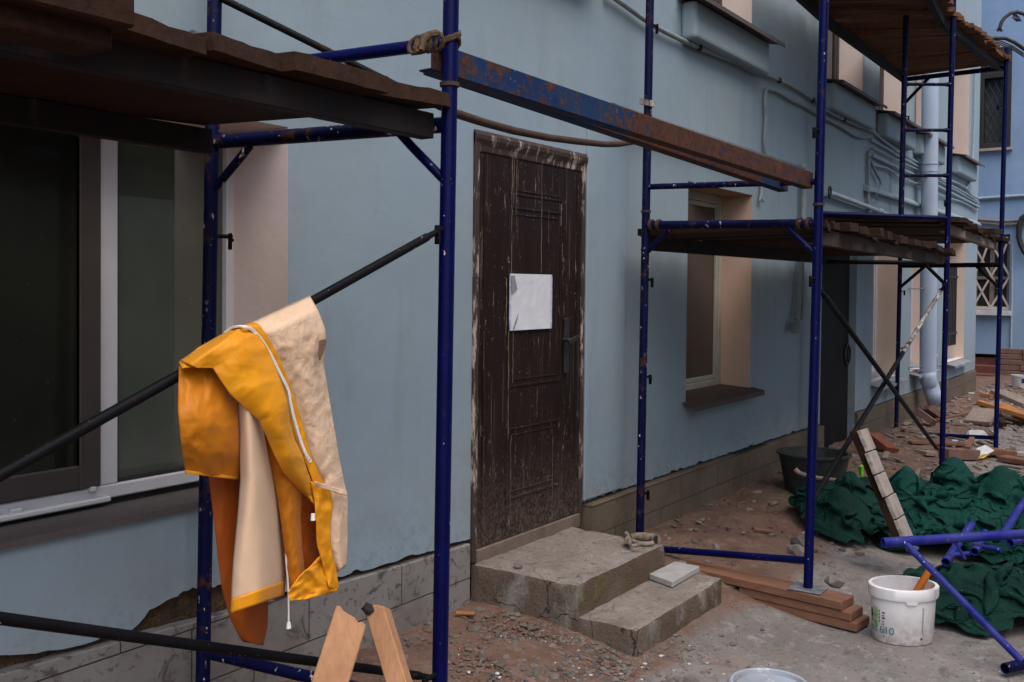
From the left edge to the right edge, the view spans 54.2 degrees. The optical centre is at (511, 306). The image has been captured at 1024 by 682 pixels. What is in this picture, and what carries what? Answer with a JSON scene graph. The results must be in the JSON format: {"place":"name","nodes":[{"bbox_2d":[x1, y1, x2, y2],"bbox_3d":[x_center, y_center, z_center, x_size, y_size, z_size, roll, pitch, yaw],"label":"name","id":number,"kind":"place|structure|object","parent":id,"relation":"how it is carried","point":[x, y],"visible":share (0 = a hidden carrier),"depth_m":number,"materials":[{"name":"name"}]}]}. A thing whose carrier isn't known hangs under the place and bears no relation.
{"place":"outdoors","nodes":[
{"label":"outdoors","id":0,"kind":"place"},
{"bbox_2d":[280,375,1023,681],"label":"ground","id":1,"kind":"structure","parent":0,"point":[787,640],"depth_m":4.83,"materials":[{"name":"concrete"}]},
{"bbox_2d":[195,0,459,681],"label":"scaffold frame","id":2,"kind":"object","parent":1,"relation":"on","point":[445,126],"visible":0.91,"depth_m":3.05,"materials":[{"name":"blue paint"}]},
{"bbox_2d":[0,611,429,679],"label":"diagonal brace","id":3,"kind":"object","parent":2,"relation":"attached to","point":[60,626],"visible":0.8,"depth_m":2.21,"materials":[{"name":"black paint"}]},
{"bbox_2d":[0,229,442,481],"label":"diagonal brace","id":4,"kind":"object","parent":2,"relation":"attached to","point":[33,456],"visible":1,"depth_m":2.11,"materials":[{"name":"black paint"}]},
{"bbox_2d":[178,295,347,644],"bbox_3d":[-0.584,0.408,2.376,0.186,0.871,0.532,1,1,34],"label":"raincoat","id":5,"kind":"object","parent":4,"relation":"hanging from","point":[258,437],"visible":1,"depth_m":2.36,"materials":[{"name":"fabric"}]},
{"bbox_2d":[0,12,450,153],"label":"plank platform","id":6,"kind":"structure","parent":2,"relation":"on","point":[146,68],"depth_m":2.59,"materials":[{"name":"brown wood"}]},
{"bbox_2d":[0,2,111,56],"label":"timber","id":7,"kind":"object","parent":6,"relation":"on","point":[36,29],"visible":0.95,"depth_m":1.80,"materials":[{"name":"brown wood"}]},
{"bbox_2d":[0,0,133,32],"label":"timber","id":8,"kind":"object","parent":7,"relation":"on","point":[115,15],"visible":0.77,"depth_m":1.80,"materials":[{"name":"brown wood"}]},
{"bbox_2d":[219,0,458,117],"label":"diagonal brace","id":9,"kind":"object","parent":2,"relation":"attached to","point":[318,46],"visible":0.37,"depth_m":3.44,"materials":[{"name":"black paint"}]},
{"bbox_2d":[407,29,460,55],"bbox_3d":[-0.230,-0.773,2.920,0.080,0.119,0.242,1,1,34],"label":"rope lashing","id":10,"kind":"object","parent":2,"relation":"attached to","point":[422,43],"visible":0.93,"depth_m":2.88,"materials":[{"name":"fabric"}]},
{"bbox_2d":[457,109,633,146],"bbox_3d":[0.247,-0.828,4.661,0.062,0.229,2.265,1,1,26],"label":"cable","id":11,"kind":"object","parent":2,"relation":"attached to","point":[481,121],"visible":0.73,"depth_m":4.33,"materials":[{"name":"rubber"}]},
{"bbox_2d":[419,41,812,188],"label":"ledger beam","id":12,"kind":"structure","parent":2,"relation":"attached to","point":[481,74],"depth_m":3.71,"materials":[{"name":"metal"}]},
{"bbox_2d":[312,605,365,681],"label":"board","id":13,"kind":"object","parent":1,"relation":"on","point":[340,648],"visible":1,"depth_m":2.50,"materials":[{"name":"brown wood"}]},
{"bbox_2d":[363,604,411,681],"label":"board","id":14,"kind":"object","parent":1,"relation":"on","point":[388,647],"visible":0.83,"depth_m":2.65,"materials":[{"name":"brown wood"}]},
{"bbox_2d":[361,602,373,614],"bbox_3d":[-0.388,0.813,2.690,0.034,0.036,0.022,0,1,-14],"label":"bolt","id":15,"kind":"object","parent":14,"relation":"attached to","point":[367,608],"visible":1,"depth_m":2.68,"materials":[{"name":"black metal"}]},
{"bbox_2d":[455,611,474,615],"bbox_3d":[-0.217,1.414,4.621,0.090,0.012,0.030,1,1,6],"label":"wood chip","id":16,"kind":"object","parent":1,"relation":"on","point":[472,613],"visible":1,"depth_m":4.61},
{"bbox_2d":[0,0,984,681],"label":"blue building","id":17,"kind":"structure","parent":1,"relation":"on","point":[100,268],"depth_m":4.75,"materials":[{"name":"paint"}]},
{"bbox_2d":[0,117,287,549],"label":"window","id":18,"kind":"structure","parent":17,"relation":"in","point":[101,240],"depth_m":3.54,"materials":[{"name":"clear glass"}]},
{"bbox_2d":[466,129,588,594],"bbox_3d":[0.093,0.448,5.283,0.154,2.625,1.100,1,1,34],"label":"door","id":19,"kind":"structure","parent":17,"relation":"in","point":[529,198],"depth_m":5.21,"materials":[{"name":"brown paint"}]},
{"bbox_2d":[509,274,551,330],"bbox_3d":[0.104,-0.027,5.230,0.008,0.290,0.409,1,1,34],"label":"paper notice","id":20,"kind":"object","parent":19,"relation":"attached to","point":[530,301],"visible":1,"depth_m":5.22,"materials":[{"name":"paper"}]},
{"bbox_2d":[613,103,804,169],"bbox_3d":[1.535,-1.165,7.237,0.080,0.097,3.394,1,1,34],"label":"wall pipe","id":21,"kind":"object","parent":17,"relation":"attached to","point":[789,163],"depth_m":7.31,"materials":[{"name":"metal"}]},
{"bbox_2d":[682,181,764,411],"bbox_3d":[1.451,-0.088,7.435,0.420,1.570,1.330,1,1,34],"label":"window","id":22,"kind":"structure","parent":17,"relation":"in","point":[718,333],"depth_m":7.89,"materials":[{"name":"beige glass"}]},
{"bbox_2d":[682,0,784,75],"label":"window","id":23,"kind":"structure","parent":17,"relation":"in","point":[725,28],"depth_m":7.14,"materials":[{"name":"paint"}]},
{"bbox_2d":[613,0,873,132],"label":"cable conduit","id":24,"kind":"object","parent":17,"relation":"attached to","point":[640,16],"visible":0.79,"depth_m":7.01,"materials":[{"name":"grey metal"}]},
{"bbox_2d":[789,164,806,333],"bbox_3d":[2.506,-0.511,8.652,0.107,1.472,0.359,1,1,34],"label":"wall pipe","id":25,"kind":"object","parent":17,"relation":"attached to","point":[795,327],"depth_m":8.69,"materials":[{"name":"metal"}]},
{"bbox_2d":[759,87,873,201],"bbox_3d":[2.887,-1.328,9.264,0.030,0.952,3.356,1,1,34],"label":"cable conduit","id":26,"kind":"object","parent":17,"relation":"attached to","point":[766,90],"visible":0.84,"depth_m":8.11,"materials":[{"name":"plastic"}]},
{"bbox_2d":[818,256,856,447],"bbox_3d":[3.168,0.491,9.910,0.140,2.400,1.220,1,1,34],"label":"door","id":27,"kind":"structure","parent":17,"relation":"in","point":[839,281],"depth_m":10.05,"materials":[{"name":"metal"}]},
{"bbox_2d":[826,30,886,129],"bbox_3d":[3.251,-2.974,9.887,0.530,2.270,1.580,1,1,34],"label":"window","id":28,"kind":"structure","parent":17,"relation":"in","point":[845,96],"depth_m":10.25,"materials":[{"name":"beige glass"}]},
{"bbox_2d":[824,191,890,213],"bbox_3d":[3.708,-1.044,10.438,0.060,0.123,2.868,1,1,34],"label":"wall pipe","id":29,"kind":"object","parent":17,"relation":"attached to","point":[855,202],"depth_m":10.02,"materials":[{"name":"metal"}]},
{"bbox_2d":[828,186,831,197],"bbox_3d":[2.898,-1.049,9.122,0.016,0.118,0.088,1,1,34],"label":"pipe clamp","id":30,"kind":"object","parent":29,"relation":"attached to","point":[829,191],"visible":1,"depth_m":9.11,"materials":[{"name":"black metal"}]},
{"bbox_2d":[866,150,881,212],"bbox_3d":[3.842,-1.181,10.657,0.050,0.974,0.546,1,1,34],"label":"cable conduit","id":31,"kind":"object","parent":17,"relation":"attached to","point":[869,159],"visible":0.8,"depth_m":10.52,"materials":[{"name":"plastic"}]},
{"bbox_2d":[870,256,908,389],"bbox_3d":[4.163,-0.031,11.409,0.440,1.840,1.230,1,1,34],"label":"window","id":32,"kind":"structure","parent":17,"relation":"in","point":[885,277],"depth_m":11.91,"materials":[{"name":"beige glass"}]},
{"bbox_2d":[875,67,921,150],"bbox_3d":[4.305,-2.997,11.438,0.530,2.270,1.510,1,1,34],"label":"window","id":33,"kind":"structure","parent":17,"relation":"in","point":[889,119],"depth_m":11.73,"materials":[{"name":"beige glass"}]},
{"bbox_2d":[909,268,939,378],"bbox_3d":[5.175,-0.054,12.898,0.440,1.840,1.230,1,1,34],"label":"window","id":34,"kind":"structure","parent":17,"relation":"in","point":[915,293],"depth_m":13.43,"materials":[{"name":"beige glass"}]},
{"bbox_2d":[908,72,941,404],"bbox_3d":[5.125,-1.955,12.295,0.290,6.375,0.766,2,2,42],"label":"drainpipe","id":35,"kind":"object","parent":17,"relation":"attached to","point":[928,288],"visible":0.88,"depth_m":12.33,"materials":[{"name":"metal"}]},
{"bbox_2d":[870,131,979,211],"bbox_3d":[5.622,-1.699,13.269,0.039,0.448,6.493,1,1,34],"label":"cable bundle","id":36,"kind":"object","parent":17,"relation":"attached to","point":[969,193],"visible":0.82,"depth_m":12.04,"materials":[{"name":"plastic"}]},
{"bbox_2d":[913,74,953,165],"bbox_3d":[5.267,-3.018,12.852,0.530,2.270,1.490,1,1,34],"label":"window","id":37,"kind":"structure","parent":17,"relation":"in","point":[919,150],"depth_m":13.12,"materials":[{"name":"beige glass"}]},
{"bbox_2d":[947,243,971,367],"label":"window","id":38,"kind":"structure","parent":17,"relation":"in","point":[957,275],"depth_m":15.27,"materials":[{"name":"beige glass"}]},
{"bbox_2d":[952,68,984,181],"bbox_3d":[6.602,-3.047,14.816,0.530,2.270,1.540,1,1,34],"label":"window","id":39,"kind":"structure","parent":17,"relation":"in","point":[964,166],"depth_m":15.31,"materials":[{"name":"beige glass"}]},
{"bbox_2d":[967,74,975,187],"bbox_3d":[6.992,-2.707,15.250,0.027,1.870,0.572,1,1,34],"label":"wall cable","id":40,"kind":"object","parent":17,"relation":"attached to","point":[973,121],"depth_m":15.45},
{"bbox_2d":[360,611,668,681],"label":"earth clods","id":41,"kind":"object","parent":1,"relation":"on","point":[498,663],"visible":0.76,"depth_m":4.30,"materials":[{"name":"soil"}]},
{"bbox_2d":[367,606,769,681],"bbox_3d":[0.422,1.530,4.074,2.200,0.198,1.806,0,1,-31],"label":"rubble","id":42,"kind":"object","parent":1,"relation":"on","point":[600,659],"visible":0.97,"depth_m":4.30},
{"bbox_2d":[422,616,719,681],"bbox_3d":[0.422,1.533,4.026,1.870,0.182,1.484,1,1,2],"label":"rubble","id":43,"kind":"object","parent":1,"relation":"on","point":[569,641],"visible":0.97,"depth_m":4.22,"materials":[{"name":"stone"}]},
{"bbox_2d":[412,610,750,681],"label":"earth clods","id":44,"kind":"object","parent":1,"relation":"on","point":[527,658],"visible":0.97,"depth_m":4.28,"materials":[{"name":"soil"}]},
{"bbox_2d":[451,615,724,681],"bbox_3d":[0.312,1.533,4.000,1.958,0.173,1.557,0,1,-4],"label":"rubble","id":45,"kind":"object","parent":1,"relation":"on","point":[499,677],"visible":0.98,"depth_m":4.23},
{"bbox_2d":[471,527,720,656],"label":"concrete steps","id":46,"kind":"structure","parent":1,"relation":"on","point":[601,587],"depth_m":4.77,"materials":[{"name":"concrete"}]},
{"bbox_2d":[624,531,660,547],"bbox_3d":[0.624,1.221,5.232,0.223,0.053,0.292,1,1,34],"label":"work glove","id":47,"kind":"object","parent":46,"relation":"on","point":[644,538],"visible":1,"depth_m":5.26,"materials":[{"name":"fabric"}]},
{"bbox_2d":[649,562,698,586],"bbox_3d":[0.831,1.379,5.169,0.158,0.030,0.348,1,1,34],"label":"stone tile","id":48,"kind":"object","parent":46,"relation":"on","point":[673,574],"visible":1,"depth_m":5.13,"materials":[{"name":"stone"}]},
{"bbox_2d":[754,528,774,532],"bbox_3d":[1.619,1.435,6.426,0.133,0.032,0.022,0,1,-4],"label":"stick","id":49,"kind":"object","parent":1,"relation":"on","point":[764,530],"visible":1,"depth_m":6.42,"materials":[{"name":"red wood"}]},
{"bbox_2d":[729,668,806,681],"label":"bucket","id":50,"kind":"object","parent":1,"relation":"on","point":[763,675],"visible":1,"depth_m":4.33,"materials":[{"name":"plastic"}]},
{"bbox_2d":[657,462,890,582],"bbox_3d":[2.202,1.466,7.284,1.167,0.178,4.310,1,1,34],"label":"rubble","id":51,"kind":"object","parent":1,"relation":"on","point":[832,563],"visible":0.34,"depth_m":6.38,"materials":[{"name":"stone"}]},
{"bbox_2d":[653,460,924,607],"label":"earth clods","id":52,"kind":"object","parent":1,"relation":"on","point":[707,505],"visible":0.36,"depth_m":6.45,"materials":[{"name":"soil"}]},
{"bbox_2d":[787,544,803,555],"bbox_3d":[1.695,1.441,5.936,0.117,0.069,0.082,1,1,34],"label":"stone","id":53,"kind":"object","parent":1,"relation":"on","point":[796,549],"visible":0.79,"depth_m":5.91,"materials":[{"name":"stone"}]},
{"bbox_2d":[790,536,804,546],"bbox_3d":[1.735,1.423,6.046,0.118,0.079,0.090,1,1,34],"label":"stone","id":54,"kind":"object","parent":1,"relation":"on","point":[797,540],"visible":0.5,"depth_m":6.03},
{"bbox_2d":[757,599,868,631],"bbox_3d":[1.454,1.572,5.257,0.800,0.045,0.160,2,2,42],"label":"plank","id":55,"kind":"object","parent":1,"relation":"on","point":[858,623],"visible":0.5,"depth_m":5.04,"materials":[{"name":"wood"}]},
{"bbox_2d":[739,587,862,620],"bbox_3d":[1.494,1.526,5.207,0.620,0.045,0.150,2,2,42],"label":"plank","id":56,"kind":"object","parent":55,"relation":"on","point":[851,612],"visible":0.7,"depth_m":5.09,"materials":[{"name":"wood"}]},
{"bbox_2d":[685,558,853,609],"bbox_3d":[1.271,1.473,5.396,1.120,0.045,0.150,2,2,42],"label":"plank","id":57,"kind":"object","parent":56,"relation":"on","point":[779,587],"visible":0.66,"depth_m":5.26,"materials":[{"name":"wood"}]},
{"bbox_2d":[636,0,828,594],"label":"scaffold frame","id":58,"kind":"object","parent":57,"relation":"on","point":[815,223],"visible":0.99,"depth_m":5.31,"materials":[{"name":"blue paint"}]},
{"bbox_2d":[423,73,787,191],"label":"ledger beam","id":59,"kind":"structure","parent":58,"relation":"attached to","point":[771,184],"depth_m":4.36,"materials":[{"name":"metal"}]},
{"bbox_2d":[776,446,851,494],"bbox_3d":[2.174,1.249,7.378,0.601,0.339,1.263,1,1,34],"label":"mortar tub","id":60,"kind":"object","parent":1,"relation":"on","point":[793,460],"visible":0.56,"depth_m":7.45,"materials":[{"name":"black plastic"}]},
{"bbox_2d":[824,575,844,588],"bbox_3d":[1.753,1.492,5.425,0.095,0.074,0.087,0,1,-15],"label":"stone","id":61,"kind":"object","parent":1,"relation":"on","point":[832,581],"visible":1,"depth_m":5.40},
{"bbox_2d":[788,471,891,544],"bbox_3d":[2.306,1.341,6.774,0.857,0.433,0.844,1,1,34],"label":"debris net","id":62,"kind":"object","parent":1,"relation":"on","point":[847,507],"visible":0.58,"depth_m":6.54,"materials":[{"name":"fabric"}]},
{"bbox_2d":[859,465,863,477],"bbox_3d":[2.720,1.297,7.801,0.040,0.130,0.130,1,1,34],"label":"hi vis strip","id":63,"kind":"object","parent":62,"relation":"on","point":[861,469],"visible":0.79,"depth_m":7.80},
{"bbox_2d":[850,428,912,536],"bbox_3d":[2.209,1.072,5.996,0.347,0.670,0.243,1,1,34],"label":"wooden plank","id":64,"kind":"object","parent":1,"relation":"on","point":[892,511],"visible":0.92,"depth_m":5.95,"materials":[{"name":"brown wood"}]},
{"bbox_2d":[870,432,899,452],"bbox_3d":[3.583,1.313,9.680,0.166,0.182,0.315,0,1,-19],"label":"brick","id":65,"kind":"object","parent":1,"relation":"on","point":[881,442],"visible":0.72,"depth_m":9.61,"materials":[{"name":"brick"}]},
{"bbox_2d":[817,0,955,464],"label":"scaffold frame","id":66,"kind":"object","parent":1,"relation":"on","point":[947,175],"visible":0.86,"depth_m":8.93,"materials":[{"name":"blue paint"}]},
{"bbox_2d":[638,219,955,263],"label":"plank platform","id":67,"kind":"structure","parent":66,"relation":"on","point":[842,239],"depth_m":6.50,"materials":[{"name":"brown wood"}]},
{"bbox_2d":[799,287,942,520],"bbox_3d":[2.723,0.476,7.200,0.034,1.270,4.458,1,1,32],"label":"diagonal brace","id":68,"kind":"object","parent":66,"relation":"attached to","point":[834,464],"visible":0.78,"depth_m":6.65,"materials":[{"name":"black paint"}]},
{"bbox_2d":[796,0,954,25],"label":"plank platform","id":69,"kind":"structure","parent":66,"relation":"on","point":[938,10],"depth_m":8.68,"materials":[{"name":"brown wood"}]},
{"bbox_2d":[821,289,937,449],"bbox_3d":[2.729,0.591,7.159,0.033,1.426,4.079,1,1,31],"label":"diagonal brace","id":70,"kind":"object","parent":66,"relation":"attached to","point":[844,322],"visible":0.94,"depth_m":6.50,"materials":[{"name":"black paint"}]},
{"bbox_2d":[823,216,1008,249],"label":"plank platform","id":71,"kind":"structure","parent":66,"relation":"on","point":[964,230],"depth_m":9.54,"materials":[{"name":"brown wood"}]},
{"bbox_2d":[828,11,1010,81],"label":"plank platform","id":72,"kind":"structure","parent":66,"relation":"on","point":[877,39],"depth_m":9.83,"materials":[{"name":"brown wood"}]},
{"bbox_2d":[868,575,938,645],"bbox_3d":[1.906,1.479,4.877,0.310,0.268,0.301,1,1,34],"label":"plastic bucket","id":73,"kind":"object","parent":1,"relation":"on","point":[902,613],"visible":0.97,"depth_m":4.78,"materials":[{"name":"plastic"}]},
{"bbox_2d":[913,570,930,590],"bbox_3d":[1.986,1.401,4.910,0.141,0.235,0.070,1,1,7],"label":"spatula","id":74,"kind":"object","parent":73,"relation":"in","point":[923,580],"visible":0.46,"depth_m":4.89,"materials":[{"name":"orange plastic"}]},
{"bbox_2d":[914,408,937,425],"bbox_3d":[4.851,1.286,11.729,0.230,0.220,0.249,1,1,34],"label":"brick","id":75,"kind":"object","parent":1,"relation":"on","point":[925,416],"visible":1,"depth_m":11.64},
{"bbox_2d":[914,449,938,455],"bbox_3d":[4.073,1.425,9.759,0.234,0.064,0.160,0,1,-22],"label":"timber block","id":76,"kind":"object","parent":1,"relation":"on","point":[928,452],"depth_m":9.69,"materials":[{"name":"grey wood"}]},
{"bbox_2d":[829,381,1023,481],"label":"rubble","id":77,"kind":"object","parent":1,"relation":"on","point":[886,456],"visible":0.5,"depth_m":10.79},
{"bbox_2d":[922,405,939,418],"bbox_3d":[5.139,1.285,12.201,0.200,0.205,0.225,1,1,1],"label":"brick","id":78,"kind":"object","parent":1,"relation":"on","point":[932,411],"visible":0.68,"depth_m":12.12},
{"bbox_2d":[908,440,965,445],"bbox_3d":[4.385,1.404,10.310,0.760,0.098,0.060,0,1,-24],"label":"lath","id":79,"kind":"object","parent":1,"relation":"on","point":[936,443],"visible":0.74,"depth_m":10.26,"materials":[{"name":"red wood"}]},
{"bbox_2d":[874,457,1023,563],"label":"debris net","id":80,"kind":"object","parent":1,"relation":"on","point":[953,495],"visible":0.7,"depth_m":6.54,"materials":[{"name":"fabric"}]},
{"bbox_2d":[894,48,1008,447],"bbox_3d":[4.815,-0.637,10.985,0.256,4.243,1.180,-1,2,-42],"label":"scaffold frame","id":81,"kind":"object","parent":1,"relation":"on","point":[978,266],"visible":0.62,"depth_m":10.61,"materials":[{"name":"blue paint"}]},
{"bbox_2d":[881,529,1023,673],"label":"fallen frame","id":82,"kind":"object","parent":1,"relation":"on","point":[908,543],"visible":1,"depth_m":4.84,"materials":[{"name":"blue paint"}]},
{"bbox_2d":[935,412,969,420],"bbox_3d":[5.502,1.362,12.485,0.040,0.048,1.116,2,2,43],"label":"lath","id":83,"kind":"object","parent":1,"relation":"on","point":[956,415],"visible":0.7,"depth_m":12.52,"materials":[{"name":"red wood"}]},
{"bbox_2d":[937,447,980,459],"bbox_3d":[4.354,1.429,9.748,0.445,0.136,0.140,0,1,-26],"label":"brick","id":84,"kind":"object","parent":1,"relation":"on","point":[966,454],"visible":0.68,"depth_m":9.69,"materials":[{"name":"brick"}]},
{"bbox_2d":[965,437,974,448],"bbox_3d":[4.567,1.356,9.979,0.050,0.072,0.437,1,1,30],"label":"wood chip","id":85,"kind":"object","parent":84,"relation":"on","point":[969,443],"visible":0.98,"depth_m":9.94,"materials":[{"name":"red wood"}]},
{"bbox_2d":[977,445,993,456],"bbox_3d":[4.660,1.430,9.899,0.323,0.088,0.126,0,1,-36],"label":"torn paper","id":86,"kind":"object","parent":84,"relation":"on","point":[984,449],"visible":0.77,"depth_m":9.91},
{"bbox_2d":[901,562,1023,636],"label":"debris net","id":87,"kind":"object","parent":1,"relation":"on","point":[993,596],"visible":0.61,"depth_m":5.03,"materials":[{"name":"fabric"}]},
{"bbox_2d":[941,497,1023,565],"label":"fallen frame","id":88,"kind":"object","parent":87,"relation":"on","point":[951,554],"visible":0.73,"depth_m":5.68,"materials":[{"name":"blue paint"}]},
{"bbox_2d":[967,430,986,442],"bbox_3d":[5.081,1.409,10.935,0.212,0.150,0.302,1,1,27],"label":"paper","id":89,"kind":"object","parent":1,"relation":"on","point":[975,432],"visible":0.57,"depth_m":10.87,"materials":[{"name":"paper"}]},
{"bbox_2d":[964,407,999,425],"bbox_3d":[5.755,1.338,12.255,0.300,0.168,0.417,2,2,40],"label":"plank","id":90,"kind":"object","parent":1,"relation":"on","point":[979,416],"visible":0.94,"depth_m":12.19,"materials":[{"name":"grey wood"}]},
{"bbox_3d":[6.071,1.336,12.834,0.391,0.109,1.585,1,1,34],"label":"timber","id":91,"kind":"object","parent":90,"relation":"on","visible":0},
{"bbox_2d":[979,394,1000,398],"bbox_3d":[6.712,1.240,13.763,0.837,0.136,0.150,0,2,-38],"label":"timber","id":92,"kind":"object","parent":91,"relation":"on","point":[987,396],"visible":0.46,"depth_m":13.50,"materials":[{"name":"orange wood"}]},
{"bbox_2d":[990,389,1023,407],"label":"timber","id":93,"kind":"object","parent":92,"relation":"on","point":[1012,398],"visible":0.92,"depth_m":13.32,"materials":[{"name":"grey wood"}]},
{"bbox_2d":[975,0,1023,375],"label":"side building","id":94,"kind":"structure","parent":1,"relation":"on","point":[994,12],"depth_m":19.04,"materials":[{"name":"blue paint"}]},
{"bbox_2d":[976,234,1010,315],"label":"window","id":95,"kind":"structure","parent":94,"relation":"in","point":[986,292],"depth_m":19.24,"materials":[{"name":"grey wood"}]},
{"bbox_2d":[979,46,1012,151],"bbox_3d":[9.239,-3.957,19.116,0.642,1.958,0.300,1,1,34],"label":"window","id":96,"kind":"structure","parent":94,"relation":"in","point":[991,83],"depth_m":19.17,"materials":[{"name":"black metal"}]},
{"bbox_2d":[978,218,1023,224],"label":"wall cable","id":97,"kind":"object","parent":94,"relation":"attached to","point":[983,220],"depth_m":19.03,"materials":[{"name":"grey metal"}]},
{"bbox_2d":[979,194,1023,199],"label":"wall pipe","id":98,"kind":"object","parent":94,"relation":"attached to","point":[998,197],"depth_m":19.00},
{"bbox_2d":[992,36,1023,57],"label":"loose cable","id":99,"kind":"object","parent":94,"relation":"attached to","point":[1010,40],"visible":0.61,"depth_m":11.39,"materials":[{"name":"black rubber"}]},
{"bbox_2d":[996,10,1023,31],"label":"cut cable","id":100,"kind":"object","parent":94,"relation":"attached to","point":[1013,13],"visible":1,"depth_m":12.49,"materials":[{"name":"black rubber"}]},
{"bbox_2d":[1010,243,1012,348],"bbox_3d":[9.408,0.236,18.979,0.164,2.879,0.040,1,1,34],"label":"wall cable","id":101,"kind":"object","parent":94,"relation":"attached to","point":[1011,316],"depth_m":18.92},
{"bbox_2d":[1016,214,1023,254],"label":"cable loop","id":102,"kind":"object","parent":94,"relation":"attached to","point":[1019,239],"visible":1,"depth_m":18.72,"materials":[{"name":"black rubber"}]},
{"bbox_2d":[988,447,1016,455],"bbox_3d":[4.916,1.462,10.088,0.289,0.078,0.140,1,1,6],"label":"plank","id":103,"kind":"object","parent":1,"relation":"on","point":[998,451],"visible":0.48,"depth_m":10.02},
{"bbox_2d":[999,412,1006,426],"bbox_3d":[6.125,1.361,12.591,0.070,0.110,1.404,1,1,22],"label":"timber","id":104,"kind":"object","parent":1,"relation":"on","point":[1002,422],"visible":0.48,"depth_m":12.05,"materials":[{"name":"brown wood"}]},
{"bbox_2d":[976,400,1023,418],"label":"timber","id":105,"kind":"object","parent":104,"relation":"on","point":[1002,409],"visible":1,"depth_m":12.36,"materials":[{"name":"orange wood"}]},
{"bbox_2d":[997,455,1023,464],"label":"plank","id":106,"kind":"object","parent":1,"relation":"on","point":[1012,459],"visible":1,"depth_m":9.77,"materials":[{"name":"wood"}]},
{"bbox_2d":[1001,412,1021,419],"bbox_3d":[6.442,1.396,12.966,0.482,0.185,0.500,1,1,24],"label":"timber","id":107,"kind":"object","parent":1,"relation":"on","point":[1007,415],"visible":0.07,"depth_m":12.74,"materials":[{"name":"grey wood"}]},
{"bbox_2d":[999,403,1023,419],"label":"timber","id":108,"kind":"object","parent":107,"relation":"on","point":[1006,405],"visible":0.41,"depth_m":12.93,"materials":[{"name":"orange wood"}]},
{"bbox_2d":[1003,416,1023,425],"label":"timber","id":109,"kind":"object","parent":1,"relation":"on","point":[1017,422],"visible":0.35,"depth_m":12.48,"materials":[{"name":"brown wood"}]},
{"bbox_2d":[1011,374,1023,387],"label":"bucket","id":110,"kind":"object","parent":1,"relation":"on","point":[1017,380],"visible":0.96,"depth_m":16.51,"materials":[{"name":"white plastic"}]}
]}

